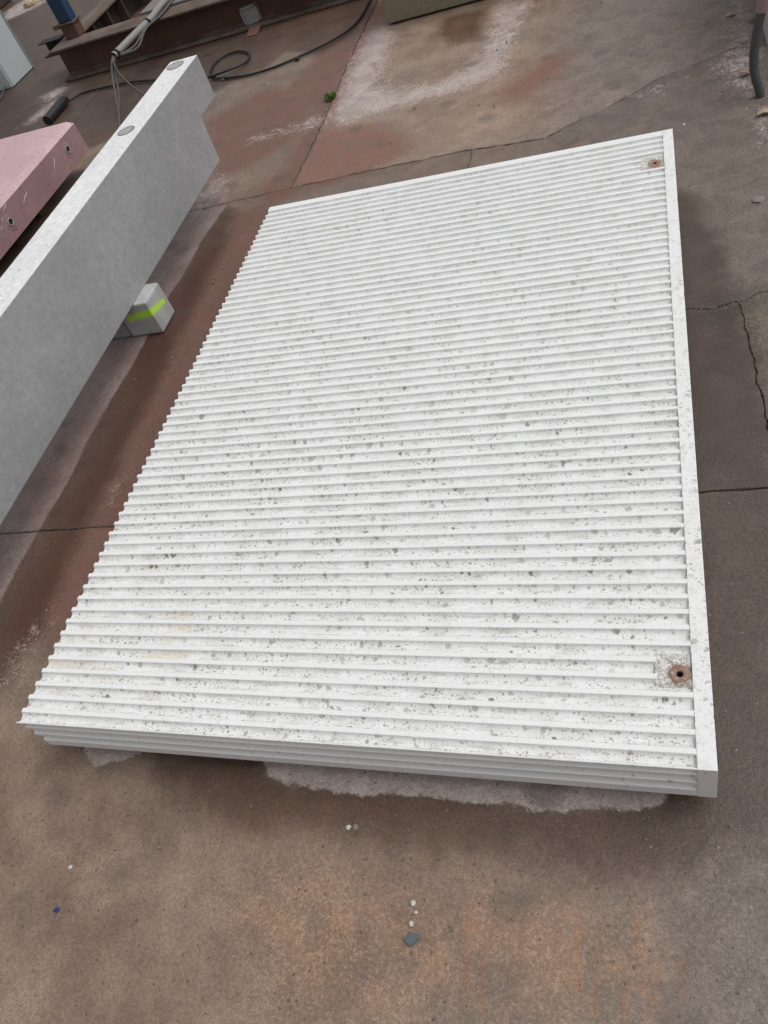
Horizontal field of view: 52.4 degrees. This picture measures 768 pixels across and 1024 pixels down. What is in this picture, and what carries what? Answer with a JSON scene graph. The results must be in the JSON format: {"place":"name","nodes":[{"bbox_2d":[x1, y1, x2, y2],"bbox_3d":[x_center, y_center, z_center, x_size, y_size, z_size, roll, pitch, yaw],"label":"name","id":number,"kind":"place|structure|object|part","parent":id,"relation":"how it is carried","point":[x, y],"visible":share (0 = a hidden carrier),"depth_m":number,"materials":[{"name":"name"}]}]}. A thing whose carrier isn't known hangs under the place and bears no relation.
{"place":"outdoors","nodes":[
{"label":"outdoors","id":0,"kind":"place"},
{"bbox_2d":[0,0,10,8],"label":"rusty beam","id":1,"kind":"structure","parent":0,"point":[3,3],"depth_m":9.74,"materials":[{"name":"metal"}]},
{"bbox_2d":[0,0,767,1023],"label":"ground","id":2,"kind":"structure","parent":0,"point":[664,898],"depth_m":2.05,"materials":[{"name":"concrete"}]},
{"bbox_2d":[0,10,33,90],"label":"cabinet","id":3,"kind":"object","parent":2,"relation":"on","point":[16,65],"visible":1,"depth_m":7.13,"materials":[{"name":"grey paint"}]},
{"bbox_3d":[-4.060,-4.239,6.885,1.047,1.200,0.019,-2,51,20],"label":"door","id":4,"kind":"part","parent":3,"relation":"part of","materials":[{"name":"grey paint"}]},
{"bbox_2d":[23,0,38,8],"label":"clod","id":5,"kind":"object","parent":2,"relation":"on","point":[28,4],"visible":1,"depth_m":9.22,"materials":[{"name":"beige soil"}]},
{"bbox_2d":[34,204,47,218],"bbox_3d":[-2.860,-1.893,5.160,1.500,0.104,0.100,-2,51,20],"label":"timber bearer","id":6,"kind":"object","parent":2,"relation":"on","point":[43,210],"visible":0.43,"depth_m":4.92,"materials":[{"name":"brown wood"}]},
{"bbox_2d":[0,122,88,259],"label":"pink slab","id":7,"kind":"structure","parent":6,"relation":"on","point":[37,166],"depth_m":4.77,"materials":[{"name":"concrete"}]},
{"bbox_2d":[113,322,131,338],"bbox_3d":[-1.265,-0.920,3.640,0.182,0.167,0.150,-2,51,20],"label":"support block","id":8,"kind":"object","parent":2,"relation":"on","point":[123,331],"depth_m":3.62,"materials":[{"name":"concrete"}]},
{"bbox_2d":[123,283,174,335],"bbox_3d":[-1.094,-0.926,3.577,0.172,0.167,0.154,-2,51,20],"label":"support block","id":9,"kind":"object","parent":2,"relation":"on","point":[151,311],"depth_m":3.53,"materials":[{"name":"concrete"}]},
{"bbox_2d":[0,55,218,524],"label":"concrete beam","id":10,"kind":"structure","parent":9,"relation":"on","point":[74,278],"depth_m":3.24,"materials":[{"name":"grey concrete"}]},
{"bbox_2d":[38,0,352,82],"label":"steel frame","id":11,"kind":"object","parent":2,"relation":"on","point":[109,26],"visible":0.97,"depth_m":6.35,"materials":[{"name":"brown metal"}]},
{"bbox_2d":[46,0,84,39],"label":"blue post","id":12,"kind":"object","parent":11,"relation":"on","point":[69,25],"visible":1,"depth_m":6.49,"materials":[{"name":"metal"}]},
{"bbox_2d":[110,0,173,127],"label":"conduit bundle","id":13,"kind":"object","parent":11,"relation":"on","point":[119,51],"visible":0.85,"depth_m":5.84,"materials":[{"name":"grey plastic"}]},
{"bbox_2d":[140,0,189,14],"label":"grey plate","id":14,"kind":"object","parent":11,"relation":"on","point":[149,7],"visible":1,"depth_m":6.37,"materials":[{"name":"grey metal"}]},
{"bbox_2d":[239,1,262,25],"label":"junction box","id":15,"kind":"object","parent":11,"relation":"attached to","point":[250,13],"visible":1,"depth_m":6.06,"materials":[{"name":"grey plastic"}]},
{"bbox_2d":[43,0,370,124],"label":"black cable","id":16,"kind":"object","parent":2,"relation":"on","point":[52,114],"visible":0.88,"depth_m":5.72,"materials":[{"name":"rubber"}]},
{"bbox_2d":[246,23,261,36],"bbox_3d":[-1.005,-3.708,6.010,0.100,0.027,0.132,-2,51,20],"label":"wedge","id":17,"kind":"object","parent":2,"relation":"on","point":[254,29],"visible":1,"depth_m":6.01,"materials":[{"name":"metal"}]},
{"bbox_2d":[324,90,336,100],"bbox_3d":[-0.326,-2.514,4.718,0.091,0.034,0.086,-38,48,-11],"label":"weed","id":18,"kind":"object","parent":2,"relation":"on","point":[330,95],"visible":1,"depth_m":4.71,"materials":[{"name":"green plant"}]},
{"bbox_2d":[0,1,767,1023],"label":"grit","id":19,"kind":"object","parent":2,"relation":"on","point":[428,795],"visible":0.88,"depth_m":1.97,"materials":[{"name":"gravel"}]},
{"bbox_2d":[404,932,418,946],"bbox_3d":[0.060,0.908,1.663,0.024,0.005,0.030,31,67,38],"label":"slate chip","id":20,"kind":"object","parent":2,"relation":"on","point":[411,939],"visible":1,"depth_m":1.66,"materials":[{"name":"grey stone"}]},
{"bbox_2d":[410,900,415,905],"bbox_3d":[0.063,0.854,1.707,0.012,0.008,0.013,15,58,31],"label":"pebble","id":21,"kind":"object","parent":2,"relation":"on","point":[412,902],"visible":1,"depth_m":1.71,"materials":[{"name":"white stone"}]},
{"bbox_2d":[382,0,474,23],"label":"beige block","id":22,"kind":"object","parent":2,"relation":"on","point":[398,10],"depth_m":5.10,"materials":[{"name":"concrete"}]},
{"bbox_2d":[751,195,764,202],"bbox_3d":[1.385,-1.159,2.891,0.047,0.012,0.048,19,61,33],"label":"pebble","id":23,"kind":"object","parent":2,"relation":"on","point":[758,199],"visible":1,"depth_m":2.88,"materials":[{"name":"beige stone"}]},
{"bbox_2d":[749,0,767,98],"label":"rubber hose","id":24,"kind":"object","parent":2,"relation":"on","point":[761,10],"visible":1,"depth_m":3.19,"materials":[{"name":"black rubber"}]},
{"bbox_2d":[757,108,767,114],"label":"dry leaf","id":25,"kind":"object","parent":2,"relation":"on","point":[763,110],"visible":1,"depth_m":3.23,"materials":[{"name":"beige plant"}]},
{"bbox_3d":[-0.069,0.290,2.203,1.520,0.064,0.080,-2,51,20],"label":"timber bearer","id":26,"kind":"object","parent":2,"relation":"on","visible":0},
{"bbox_2d":[16,129,717,797],"bbox_3d":[0.079,-0.406,2.593,1.736,0.146,2.508,-2,51,20],"label":"ribbed panel","id":27,"kind":"object","parent":26,"relation":"on","point":[416,487],"visible":1,"depth_m":2.18,"materials":[{"name":"white concrete"}]},
{"bbox_2d":[756,0,767,45],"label":"pale block","id":28,"kind":"structure","parent":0,"point":[765,27],"depth_m":3.58,"materials":[{"name":"grey concrete"}]}
]}

